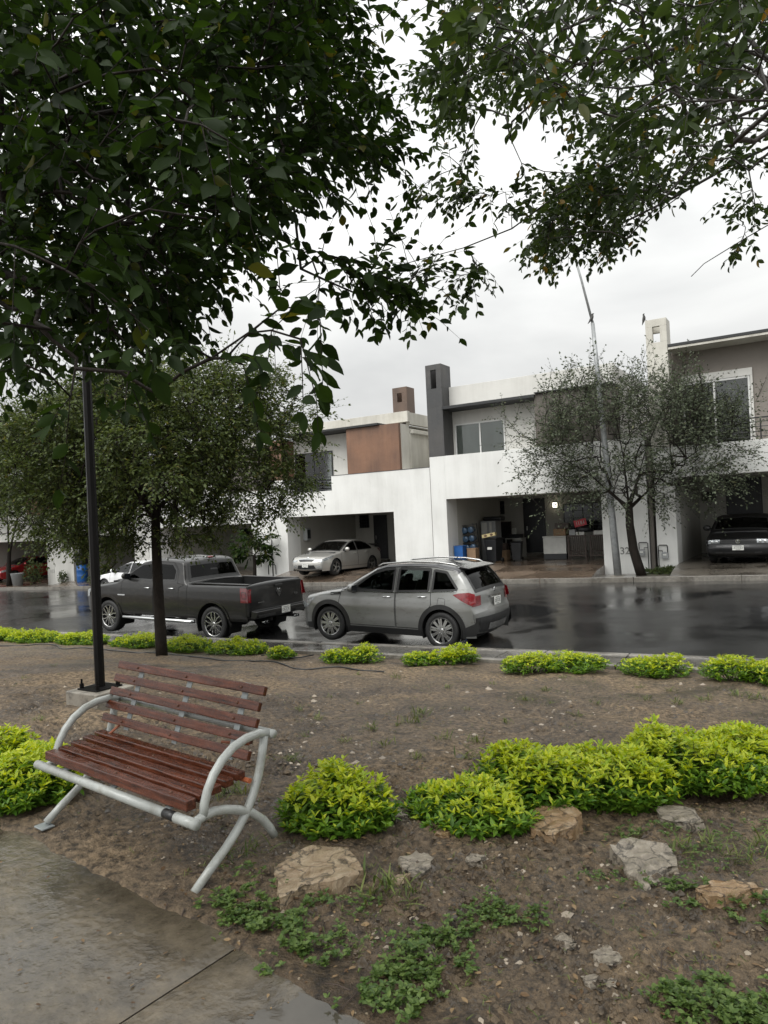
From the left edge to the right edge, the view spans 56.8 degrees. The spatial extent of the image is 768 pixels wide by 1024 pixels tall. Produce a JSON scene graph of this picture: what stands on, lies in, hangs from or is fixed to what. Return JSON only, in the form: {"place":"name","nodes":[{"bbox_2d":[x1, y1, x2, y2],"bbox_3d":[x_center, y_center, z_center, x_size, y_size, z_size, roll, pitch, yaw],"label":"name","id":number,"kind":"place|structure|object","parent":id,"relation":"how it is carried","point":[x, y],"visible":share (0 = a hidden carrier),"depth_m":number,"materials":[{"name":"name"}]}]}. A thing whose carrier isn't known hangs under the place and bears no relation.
{"place":"outdoors","nodes":[
{"label":"outdoors","id":0,"kind":"place"},
{"bbox_2d":[0,831,234,1023],"bbox_3d":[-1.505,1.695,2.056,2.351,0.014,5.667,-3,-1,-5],"label":"path","id":1,"kind":"structure","parent":0,"point":[51,907],"depth_m":2.76,"materials":[{"name":"concrete"}]},
{"bbox_2d":[0,0,480,509],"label":"overhanging tree","id":2,"kind":"object","parent":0,"point":[41,167],"visible":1,"depth_m":2.38,"materials":[{"name":"green plant"}]},
{"bbox_2d":[122,948,364,1023],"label":"path","id":3,"kind":"structure","parent":0,"point":[233,987],"depth_m":2.42,"materials":[{"name":"concrete"}]},
{"bbox_2d":[245,992,357,1023],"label":"puddle","id":4,"kind":"object","parent":3,"relation":"on","point":[302,1008],"visible":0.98,"depth_m":2.30,"materials":[{"name":"liquid"}]},
{"bbox_2d":[26,573,670,586],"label":"pavement","id":5,"kind":"structure","parent":0,"point":[626,575],"depth_m":22.74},
{"bbox_2d":[10,573,23,585],"bbox_3d":[-20.658,3.825,40.058,0.760,0.740,0.760,-3,-1,31],"label":"planter pot","id":6,"kind":"object","parent":5,"relation":"on","point":[17,579],"visible":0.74,"depth_m":39.81,"materials":[{"name":"concrete"}]},
{"bbox_2d":[22,561,44,584],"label":"bush","id":7,"kind":"object","parent":5,"relation":"on","point":[29,573],"visible":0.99,"depth_m":39.85,"materials":[{"name":"green plant"}]},
{"bbox_2d":[0,414,78,585],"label":"street tree","id":8,"kind":"object","parent":5,"relation":"on","point":[8,573],"visible":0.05,"depth_m":40.20,"materials":[{"name":"green plant"}]},
{"bbox_2d":[225,523,281,575],"bbox_3d":[-5.568,1.765,31.258,2.608,2.587,2.314,-3,-1,31],"label":"broad leaved shrub","id":9,"kind":"object","parent":5,"relation":"on","point":[241,552],"visible":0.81,"depth_m":31.09,"materials":[{"name":"green plant"}]},
{"bbox_2d":[561,241,624,576],"bbox_3d":[6.628,-3.427,22.997,1.745,11.122,0.465,-3,-1,20],"label":"street lamp","id":10,"kind":"object","parent":5,"relation":"on","point":[615,546],"visible":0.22,"depth_m":22.77,"materials":[{"name":"metal"}]},
{"bbox_2d":[480,335,767,575],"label":"street tree","id":11,"kind":"object","parent":5,"relation":"on","point":[675,412],"visible":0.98,"depth_m":21.73,"materials":[{"name":"green plant"}]},
{"bbox_2d":[645,565,675,574],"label":"bush","id":12,"kind":"object","parent":5,"relation":"on","point":[668,569],"visible":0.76,"depth_m":22.51,"materials":[{"name":"green plant"}]},
{"bbox_2d":[0,640,767,1023],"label":"soil","id":13,"kind":"structure","parent":0,"point":[104,856],"depth_m":3.78,"materials":[{"name":"soil"}]},
{"bbox_2d":[0,626,18,641],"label":"golden shrub","id":14,"kind":"object","parent":13,"relation":"on","point":[4,632],"visible":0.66,"depth_m":16.21,"materials":[{"name":"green plant"}]},
{"bbox_2d":[0,722,46,754],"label":"golden shrub","id":15,"kind":"object","parent":13,"relation":"on","point":[9,740],"visible":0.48,"depth_m":4.88,"materials":[{"name":"green plant"}]},
{"bbox_2d":[4,627,61,643],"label":"golden shrub","id":16,"kind":"object","parent":13,"relation":"on","point":[32,636],"visible":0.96,"depth_m":15.57,"materials":[{"name":"green plant"}]},
{"bbox_2d":[0,736,92,816],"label":"golden shrub","id":17,"kind":"object","parent":13,"relation":"on","point":[25,777],"visible":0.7,"depth_m":4.15,"materials":[{"name":"green plant"}]},
{"bbox_2d":[53,629,110,645],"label":"golden shrub","id":18,"kind":"object","parent":13,"relation":"on","point":[77,638],"visible":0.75,"depth_m":14.68,"materials":[{"name":"green plant"}]},
{"bbox_2d":[59,251,133,710],"bbox_3d":[-2.928,-0.324,7.102,0.480,4.770,0.440,-3,-1,31],"label":"lamp post","id":19,"kind":"object","parent":13,"relation":"on","point":[82,695],"visible":0.47,"depth_m":7.06,"materials":[{"name":"metal"}]},
{"bbox_2d":[107,631,154,648],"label":"golden shrub","id":20,"kind":"object","parent":13,"relation":"on","point":[144,640],"visible":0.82,"depth_m":13.78,"materials":[{"name":"green plant"}]},
{"bbox_2d":[33,660,277,893],"bbox_3d":[-1.199,1.275,3.645,1.360,0.813,0.551,-2,0,37],"label":"park bench","id":21,"kind":"object","parent":13,"relation":"on","point":[171,779],"visible":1,"depth_m":3.57,"materials":[{"name":"brown paint"}]},
{"bbox_2d":[0,314,350,655],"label":"park tree","id":22,"kind":"object","parent":13,"relation":"on","point":[191,471],"visible":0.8,"depth_m":11.04,"materials":[{"name":"green plant"}]},
{"bbox_2d":[167,633,216,652],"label":"golden shrub","id":23,"kind":"object","parent":13,"relation":"on","point":[186,642],"visible":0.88,"depth_m":13.08,"materials":[{"name":"green plant"}]},
{"bbox_2d":[0,643,383,672],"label":"drip hose","id":24,"kind":"object","parent":13,"relation":"on","point":[208,658],"visible":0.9,"depth_m":11.26,"materials":[{"name":"plastic"}]},
{"bbox_2d":[203,635,268,655],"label":"golden shrub","id":25,"kind":"object","parent":13,"relation":"on","point":[245,647],"visible":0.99,"depth_m":12.42,"materials":[{"name":"green plant"}]},
{"bbox_2d":[266,645,297,659],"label":"golden shrub","id":26,"kind":"object","parent":13,"relation":"on","point":[281,651],"visible":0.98,"depth_m":11.46,"materials":[{"name":"green plant"}]},
{"bbox_2d":[274,845,363,911],"bbox_3d":[-0.310,1.621,3.166,0.396,0.109,0.405,-3,-1,-20],"label":"flat stone","id":27,"kind":"object","parent":13,"relation":"on","point":[315,869],"visible":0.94,"depth_m":3.10,"materials":[{"name":"stone"}]},
{"bbox_2d":[272,754,401,841],"bbox_3d":[-0.254,1.488,3.747,0.717,0.355,0.586,-3,-1,31],"label":"golden shrub","id":28,"kind":"object","parent":13,"relation":"on","point":[355,804],"visible":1,"depth_m":3.65,"materials":[{"name":"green plant"}]},
{"bbox_2d":[318,646,362,663],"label":"golden shrub","id":29,"kind":"object","parent":13,"relation":"on","point":[342,656],"visible":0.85,"depth_m":10.94,"materials":[{"name":"green plant"}]},
{"bbox_2d":[348,641,385,663],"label":"golden shrub","id":30,"kind":"object","parent":13,"relation":"on","point":[364,652],"visible":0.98,"depth_m":10.87,"materials":[{"name":"green plant"}]},
{"bbox_2d":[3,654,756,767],"bbox_3d":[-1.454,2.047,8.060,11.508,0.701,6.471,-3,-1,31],"label":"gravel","id":31,"kind":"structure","parent":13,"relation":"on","point":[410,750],"depth_m":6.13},
{"bbox_2d":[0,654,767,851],"bbox_3d":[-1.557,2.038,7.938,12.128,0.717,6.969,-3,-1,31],"label":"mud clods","id":32,"kind":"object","parent":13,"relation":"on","point":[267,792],"visible":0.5,"depth_m":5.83,"materials":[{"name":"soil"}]},
{"bbox_2d":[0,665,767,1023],"bbox_3d":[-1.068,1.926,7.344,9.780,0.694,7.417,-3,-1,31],"label":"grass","id":33,"kind":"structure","parent":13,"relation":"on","point":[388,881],"depth_m":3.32,"materials":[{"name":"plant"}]},
{"bbox_2d":[0,767,767,1023],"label":"fallen leaves","id":34,"kind":"object","parent":13,"relation":"on","point":[526,994],"depth_m":2.72,"materials":[{"name":"plant"}]},
{"bbox_2d":[391,807,407,822],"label":"flat stone","id":35,"kind":"object","parent":13,"relation":"on","point":[403,817],"visible":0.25,"depth_m":3.72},
{"bbox_2d":[392,873,410,886],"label":"flat stone","id":36,"kind":"object","parent":13,"relation":"on","point":[399,880],"visible":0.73,"depth_m":3.07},
{"bbox_2d":[398,850,433,878],"bbox_3d":[0.151,1.620,3.220,0.173,0.084,0.182,-2,-1,-32],"label":"flat stone","id":37,"kind":"object","parent":13,"relation":"on","point":[414,868],"visible":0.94,"depth_m":3.20,"materials":[{"name":"stone"}]},
{"bbox_2d":[400,650,437,666],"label":"golden shrub","id":38,"kind":"object","parent":13,"relation":"on","point":[418,658],"visible":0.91,"depth_m":10.30,"materials":[{"name":"green plant"}]},
{"bbox_2d":[426,646,460,665],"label":"golden shrub","id":39,"kind":"object","parent":13,"relation":"on","point":[446,655],"visible":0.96,"depth_m":10.14,"materials":[{"name":"green plant"}]},
{"bbox_2d":[434,829,454,838],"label":"flat stone","id":40,"kind":"object","parent":13,"relation":"on","point":[444,834],"visible":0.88,"depth_m":3.53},
{"bbox_2d":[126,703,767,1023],"bbox_3d":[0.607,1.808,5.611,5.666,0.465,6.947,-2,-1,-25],"label":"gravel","id":41,"kind":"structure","parent":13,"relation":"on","point":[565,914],"depth_m":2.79,"materials":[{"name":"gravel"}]},
{"bbox_2d":[447,642,481,663],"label":"golden shrub","id":42,"kind":"object","parent":13,"relation":"on","point":[462,653],"visible":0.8,"depth_m":10.21,"materials":[{"name":"green plant"}]},
{"bbox_2d":[398,771,544,840],"bbox_3d":[0.455,1.539,3.797,0.829,0.252,0.659,-3,-1,31],"label":"golden shrub","id":43,"kind":"object","parent":13,"relation":"on","point":[478,807],"visible":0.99,"depth_m":3.67,"materials":[{"name":"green plant"}]},
{"bbox_2d":[465,853,486,867],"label":"flat stone","id":44,"kind":"object","parent":13,"relation":"on","point":[474,859],"visible":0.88,"depth_m":3.22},
{"bbox_2d":[192,817,767,1023],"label":"ground cover","id":45,"kind":"object","parent":13,"relation":"on","point":[739,1007],"visible":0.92,"depth_m":2.59,"materials":[{"name":"green plant"}]},
{"bbox_2d":[499,650,562,675],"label":"golden shrub","id":46,"kind":"object","parent":13,"relation":"on","point":[522,661],"visible":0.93,"depth_m":9.30,"materials":[{"name":"green plant"}]},
{"bbox_2d":[462,737,606,812],"bbox_3d":[0.845,1.481,4.067,0.856,0.343,0.700,-3,-1,31],"label":"golden shrub","id":47,"kind":"object","parent":13,"relation":"on","point":[537,769],"visible":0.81,"depth_m":3.92,"materials":[{"name":"green plant"}]},
{"bbox_2d":[526,805,582,844],"bbox_3d":[0.855,1.612,3.616,0.276,0.138,0.351,-3,-1,31],"label":"flat stone","id":48,"kind":"object","parent":13,"relation":"on","point":[566,822],"visible":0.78,"depth_m":3.56,"materials":[{"name":"stone"}]},
{"bbox_2d":[354,0,767,349],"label":"overhanging tree","id":49,"kind":"object","parent":13,"relation":"on","point":[460,27],"visible":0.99,"depth_m":3.87,"materials":[{"name":"green plant"}]},
{"bbox_2d":[553,931,576,953],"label":"flat stone","id":50,"kind":"object","parent":13,"relation":"on","point":[569,942],"visible":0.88,"depth_m":2.63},
{"bbox_2d":[541,649,612,673],"bbox_3d":[2.473,1.931,9.224,0.946,0.281,0.750,-3,-1,31],"label":"golden shrub","id":51,"kind":"object","parent":13,"relation":"on","point":[583,661],"visible":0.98,"depth_m":9.09,"materials":[{"name":"green plant"}]},
{"bbox_2d":[580,973,616,993],"bbox_3d":[0.723,1.612,2.391,0.090,0.082,0.122,-2,-1,-44],"label":"flat stone","id":52,"kind":"object","parent":13,"relation":"on","point":[589,979],"visible":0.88,"depth_m":2.39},
{"bbox_2d":[590,944,621,968],"bbox_3d":[0.786,1.595,2.499,0.104,0.083,0.097,-2,-1,-27],"label":"flat stone","id":53,"kind":"object","parent":13,"relation":"on","point":[608,956],"visible":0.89,"depth_m":2.49,"materials":[{"name":"stone"}]},
{"bbox_2d":[547,739,686,815],"bbox_3d":[1.298,1.498,4.133,0.883,0.365,0.724,-3,-1,31],"label":"golden shrub","id":54,"kind":"object","parent":13,"relation":"on","point":[646,786],"visible":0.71,"depth_m":3.93,"materials":[{"name":"green plant"}]},
{"bbox_2d":[609,837,678,890],"bbox_3d":[1.168,1.576,3.108,0.267,0.133,0.407,-3,-1,-3],"label":"flat stone","id":55,"kind":"object","parent":13,"relation":"on","point":[633,856],"visible":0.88,"depth_m":3.13,"materials":[{"name":"stone"}]},
{"bbox_2d":[614,652,695,678],"bbox_3d":[3.387,1.907,8.918,1.008,0.319,0.788,-3,-1,31],"label":"golden shrub","id":56,"kind":"object","parent":13,"relation":"on","point":[654,666],"visible":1,"depth_m":8.78,"materials":[{"name":"green plant"}]},
{"bbox_2d":[656,805,704,833],"bbox_3d":[1.537,1.617,3.702,0.208,0.104,0.244,-3,-1,9],"label":"flat stone","id":57,"kind":"object","parent":13,"relation":"on","point":[684,818],"visible":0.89,"depth_m":3.66,"materials":[{"name":"stone"}]},
{"bbox_2d":[618,713,767,799],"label":"golden shrub","id":58,"kind":"object","parent":13,"relation":"on","point":[715,766],"visible":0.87,"depth_m":4.09,"materials":[{"name":"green plant"}]},
{"bbox_2d":[695,879,762,909],"bbox_3d":[1.372,1.537,2.821,0.266,0.104,0.122,-3,-1,-6],"label":"flat stone","id":59,"kind":"object","parent":13,"relation":"on","point":[711,894],"visible":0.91,"depth_m":2.80,"materials":[{"name":"stone"}]},
{"bbox_2d":[697,653,761,682],"bbox_3d":[4.011,1.802,8.230,0.752,0.315,0.590,-3,-1,31],"label":"golden shrub","id":60,"kind":"object","parent":13,"relation":"on","point":[723,667],"visible":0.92,"depth_m":8.19,"materials":[{"name":"green plant"}]},
{"bbox_2d":[699,720,767,788],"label":"golden shrub","id":61,"kind":"object","parent":13,"relation":"on","point":[749,736],"visible":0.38,"depth_m":4.43,"materials":[{"name":"green plant"}]},
{"bbox_2d":[733,657,767,685],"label":"golden shrub","id":62,"kind":"object","parent":13,"relation":"on","point":[761,667],"visible":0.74,"depth_m":7.99,"materials":[{"name":"green plant"}]},
{"bbox_2d":[0,580,767,657],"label":"road","id":63,"kind":"structure","parent":0,"point":[703,618],"depth_m":15.51,"materials":[{"name":"asphalt"}]},
{"bbox_2d":[100,559,151,583],"bbox_3d":[-10.252,2.735,30.144,4.572,1.434,2.154,-2,0,32],"label":"parked car","id":64,"kind":"object","parent":63,"relation":"on","point":[111,576],"visible":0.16,"depth_m":29.64,"materials":[{"name":"white paint"}]},
{"bbox_2d":[88,554,304,637],"bbox_3d":[-4.604,1.949,17.133,5.743,1.813,2.257,-2,0,32],"label":"pickup truck","id":65,"kind":"object","parent":63,"relation":"on","point":[221,597],"visible":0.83,"depth_m":16.14,"materials":[{"name":"metal"}]},
{"bbox_2d":[304,556,510,646],"bbox_3d":[0.386,1.653,13.964,4.015,1.613,2.096,-2,0,32],"label":"parked car","id":66,"kind":"object","parent":63,"relation":"on","point":[442,602],"visible":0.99,"depth_m":13.01,"materials":[{"name":"grey paint"}]},
{"bbox_2d":[0,0,767,475],"label":"sky","id":67,"kind":"structure","parent":0,"point":[527,325],"materials":[{"name":"white"}]},
{"bbox_2d":[50,633,751,666],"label":"pavement","id":68,"kind":"structure","parent":0,"point":[505,654],"depth_m":11.53,"materials":[{"name":"concrete"}]},
{"bbox_3d":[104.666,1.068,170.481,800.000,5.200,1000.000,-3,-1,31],"label":"ground","id":69,"kind":"structure","parent":0,"visible":0},
{"bbox_2d":[0,477,65,586],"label":"house","id":70,"kind":"structure","parent":69,"relation":"on","point":[18,552],"depth_m":42.70,"materials":[{"name":"paint"}]},
{"bbox_2d":[0,556,47,580],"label":"parked car","id":71,"kind":"object","parent":70,"relation":"on","point":[18,568],"visible":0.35,"depth_m":43.93,"materials":[{"name":"red paint"}]},
{"bbox_2d":[46,463,163,588],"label":"house","id":72,"kind":"structure","parent":69,"relation":"on","point":[67,566],"depth_m":39.40,"materials":[{"name":"paint"}]},
{"bbox_2d":[75,552,87,581],"bbox_3d":[-16.283,2.961,38.300,0.600,1.620,0.600,-3,-1,31],"label":"blue barrel","id":73,"kind":"object","parent":72,"relation":"on","point":[80,572],"visible":0.51,"depth_m":38.06,"materials":[{"name":"plastic"}]},
{"bbox_2d":[148,439,273,575],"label":"house","id":74,"kind":"structure","parent":69,"relation":"on","point":[261,571],"depth_m":36.24,"materials":[{"name":"paint"}]},
{"bbox_2d":[270,386,433,581],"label":"house","id":75,"kind":"structure","parent":69,"relation":"on","point":[378,490],"depth_m":29.38,"materials":[{"name":"white painted stucco"},{"name":"brown wood panel"},{"name":"glass"}]},
{"bbox_2d":[303,528,310,540],"bbox_3d":[-3.489,1.008,32.241,0.238,0.560,0.300,-3,-1,31],"label":"utility box","id":76,"kind":"object","parent":75,"relation":"attached to","point":[306,534],"visible":0.96,"depth_m":32.13,"materials":[{"name":"grey plastic"}]},
{"bbox_2d":[295,451,333,491],"bbox_3d":[-3.050,-1.717,31.495,2.050,1.830,0.182,-3,-1,31],"label":"window","id":77,"kind":"structure","parent":75,"relation":"in","point":[309,458],"depth_m":31.31,"materials":[{"name":"glass"}]},
{"bbox_2d":[293,539,380,574],"bbox_3d":[-1.972,1.883,30.311,2.154,1.433,4.572,-3,-2,31],"label":"parked car","id":78,"kind":"object","parent":75,"relation":"in","point":[334,557],"visible":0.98,"depth_m":29.43,"materials":[{"name":"silver metal"}]},
{"bbox_2d":[358,515,368,527],"bbox_3d":[-0.996,0.480,35.515,0.590,0.640,0.092,-3,-1,31],"label":"window","id":79,"kind":"structure","parent":75,"relation":"in","point":[363,519],"depth_m":35.51,"materials":[{"name":"glass"}]},
{"bbox_2d":[374,516,386,558],"bbox_3d":[-0.171,1.257,35.021,0.660,2.100,0.097,-3,-1,31],"label":"door","id":80,"kind":"structure","parent":75,"relation":"in","point":[379,521],"depth_m":35.00,"materials":[{"name":"paint"}]},
{"bbox_2d":[0,575,767,589],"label":"kerb","id":81,"kind":"structure","parent":69,"relation":"on","point":[647,579],"depth_m":22.52,"materials":[{"name":"concrete"}]},
{"bbox_2d":[12,630,767,660],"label":"kerb","id":82,"kind":"structure","parent":69,"relation":"on","point":[511,650],"depth_m":11.41,"materials":[{"name":"concrete"}]},
{"bbox_2d":[38,638,754,674],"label":"kerb","id":83,"kind":"structure","parent":69,"relation":"on","point":[399,656],"depth_m":10.53,"materials":[{"name":"concrete"}]},
{"bbox_2d":[425,363,657,579],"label":"house","id":84,"kind":"structure","parent":69,"relation":"on","point":[468,475],"depth_m":26.77,"materials":[{"name":"paint"}]},
{"bbox_2d":[454,545,466,559],"bbox_3d":[2.970,1.671,27.469,0.384,0.741,0.414,-3,-1,31],"label":"storage crate","id":85,"kind":"object","parent":84,"relation":"on","point":[460,550],"visible":0.62,"depth_m":27.33,"materials":[{"name":"blue plastic"}]},
{"bbox_2d":[462,523,481,559],"bbox_3d":[3.450,1.255,28.285,0.590,1.550,0.435,-10,-4,27],"label":"water jug rack","id":86,"kind":"object","parent":84,"relation":"on","point":[470,530],"visible":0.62,"depth_m":28.16,"materials":[{"name":"blue plastic"}]},
{"bbox_2d":[466,548,479,561],"bbox_3d":[3.448,1.707,27.441,0.384,0.624,0.364,-3,-1,31],"label":"storage crate","id":87,"kind":"object","parent":84,"relation":"on","point":[472,552],"visible":0.56,"depth_m":27.31,"materials":[{"name":"cardboard"}]},
{"bbox_2d":[455,419,505,454],"bbox_3d":[3.719,-2.810,27.327,2.070,1.320,0.182,-3,-1,31],"label":"window","id":88,"kind":"structure","parent":84,"relation":"in","point":[497,419],"depth_m":27.25,"materials":[{"name":"white metal"}]},
{"bbox_2d":[481,520,500,559],"bbox_3d":[4.468,1.179,29.526,0.650,1.620,0.625,-3,-1,31],"label":"storage cabinet","id":89,"kind":"object","parent":84,"relation":"on","point":[487,527],"visible":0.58,"depth_m":29.34,"materials":[{"name":"grey metal"}]},
{"bbox_2d":[483,516,504,520],"bbox_3d":[4.560,0.272,29.466,0.850,0.178,0.500,-3,-1,31],"label":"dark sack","id":90,"kind":"object","parent":89,"relation":"on","point":[495,518],"visible":1,"depth_m":29.25,"materials":[{"name":"black plastic"}]},
{"bbox_2d":[483,537,503,561],"bbox_3d":[4.322,1.489,27.873,0.570,0.984,0.641,-3,-1,39],"label":"wheeled bin","id":91,"kind":"object","parent":84,"relation":"on","point":[493,547],"visible":1,"depth_m":27.69,"materials":[{"name":"black plastic"}]},
{"bbox_2d":[505,537,526,556],"bbox_3d":[5.719,1.532,30.768,0.750,0.820,0.612,-3,-1,31],"label":"side table","id":92,"kind":"object","parent":84,"relation":"on","point":[524,552],"visible":0.5,"depth_m":30.58,"materials":[{"name":"black"}]},
{"bbox_2d":[510,541,523,559],"bbox_3d":[5.309,1.554,28.326,0.446,0.770,0.502,-3,-1,22],"label":"wheeled bin","id":93,"kind":"object","parent":84,"relation":"on","point":[517,548],"visible":1,"depth_m":28.15,"materials":[{"name":"black plastic"}]},
{"bbox_2d":[524,499,544,552],"bbox_3d":[6.546,0.618,30.894,0.870,2.290,0.097,-3,-1,31],"label":"door","id":94,"kind":"structure","parent":84,"relation":"in","point":[534,544],"depth_m":30.90,"materials":[{"name":"paint"}]},
{"bbox_2d":[542,535,570,558],"bbox_3d":[6.864,1.399,28.183,0.946,0.910,0.620,-3,-1,31],"label":"chest freezer","id":95,"kind":"object","parent":84,"relation":"on","point":[555,547],"visible":0.77,"depth_m":27.92,"materials":[{"name":"white metal"}]},
{"bbox_2d":[553,528,568,535],"bbox_3d":[6.998,0.793,28.071,0.486,0.275,0.450,-3,-1,31],"label":"cardboard box","id":96,"kind":"object","parent":95,"relation":"on","point":[562,533],"visible":0.83,"depth_m":27.88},
{"bbox_2d":[555,523,570,528],"bbox_3d":[7.050,0.542,28.005,0.546,0.218,0.300,-3,-1,31],"label":"dark tray","id":97,"kind":"object","parent":96,"relation":"on","point":[561,526],"visible":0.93,"depth_m":27.88,"materials":[{"name":"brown wood"}]},
{"bbox_2d":[567,535,588,559],"bbox_3d":[7.497,1.357,27.442,0.710,0.940,0.300,-3,-1,31],"label":"wooden chair","id":98,"kind":"object","parent":84,"relation":"on","point":[586,551],"visible":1,"depth_m":27.35,"materials":[{"name":"brown wood"}]},
{"bbox_2d":[563,502,602,531],"bbox_3d":[8.339,0.228,29.792,1.690,1.220,0.092,-3,-1,31],"label":"window","id":99,"kind":"structure","parent":84,"relation":"in","point":[597,525],"depth_m":29.77,"materials":[{"name":"glass"}]},
{"bbox_2d":[589,534,603,558],"bbox_3d":[8.213,1.320,27.003,0.690,0.940,0.300,-3,-1,31],"label":"wooden chair","id":100,"kind":"object","parent":84,"relation":"on","point":[592,555],"visible":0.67,"depth_m":26.96,"materials":[{"name":"brown wood"}]},
{"bbox_2d":[638,542,648,568],"bbox_3d":[8.528,1.434,23.329,0.316,0.896,0.120,-3,-1,31],"label":"gas meter","id":101,"kind":"object","parent":84,"relation":"attached to","point":[642,552],"visible":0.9,"depth_m":23.29,"materials":[{"name":"grey metal"}]},
{"bbox_3d":[5.138,1.721,31.193,0.800,0.505,0.400,-3,-1,31],"label":"old stool","id":102,"kind":"object","parent":84,"relation":"on","visible":0},
{"bbox_2d":[501,521,511,544],"bbox_3d":[5.193,0.946,31.349,0.920,1.030,0.070,-3,-1,31],"label":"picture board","id":103,"kind":"object","parent":102,"relation":"on","point":[506,528],"visible":0.37,"depth_m":31.23,"materials":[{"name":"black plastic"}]},
{"bbox_2d":[645,317,767,580],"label":"house","id":104,"kind":"structure","parent":69,"relation":"on","point":[744,353],"depth_m":22.94,"materials":[{"name":"paint"}]},
{"bbox_2d":[658,545,668,566],"bbox_3d":[9.047,1.506,23.012,0.316,0.896,0.120,-3,-1,31],"label":"gas meter","id":105,"kind":"object","parent":104,"relation":"attached to","point":[664,555],"visible":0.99,"depth_m":22.97,"materials":[{"name":"grey metal"}]},
{"bbox_2d":[683,375,752,445],"bbox_3d":[10.796,-3.171,23.034,2.000,2.215,0.182,-3,-1,31],"label":"window","id":106,"kind":"structure","parent":104,"relation":"in","point":[748,376],"depth_m":22.61,"materials":[{"name":"white metal"}]},
{"bbox_2d":[703,513,767,561],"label":"parked car","id":107,"kind":"object","parent":104,"relation":"on","point":[746,534],"visible":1,"depth_m":22.06,"materials":[{"name":"black paint"}]},
{"bbox_2d":[727,477,760,513],"bbox_3d":[13.513,0.010,26.614,1.100,2.710,0.097,-3,-1,31],"label":"door","id":108,"kind":"structure","parent":104,"relation":"in","point":[755,507],"depth_m":26.58,"materials":[{"name":"paint"}]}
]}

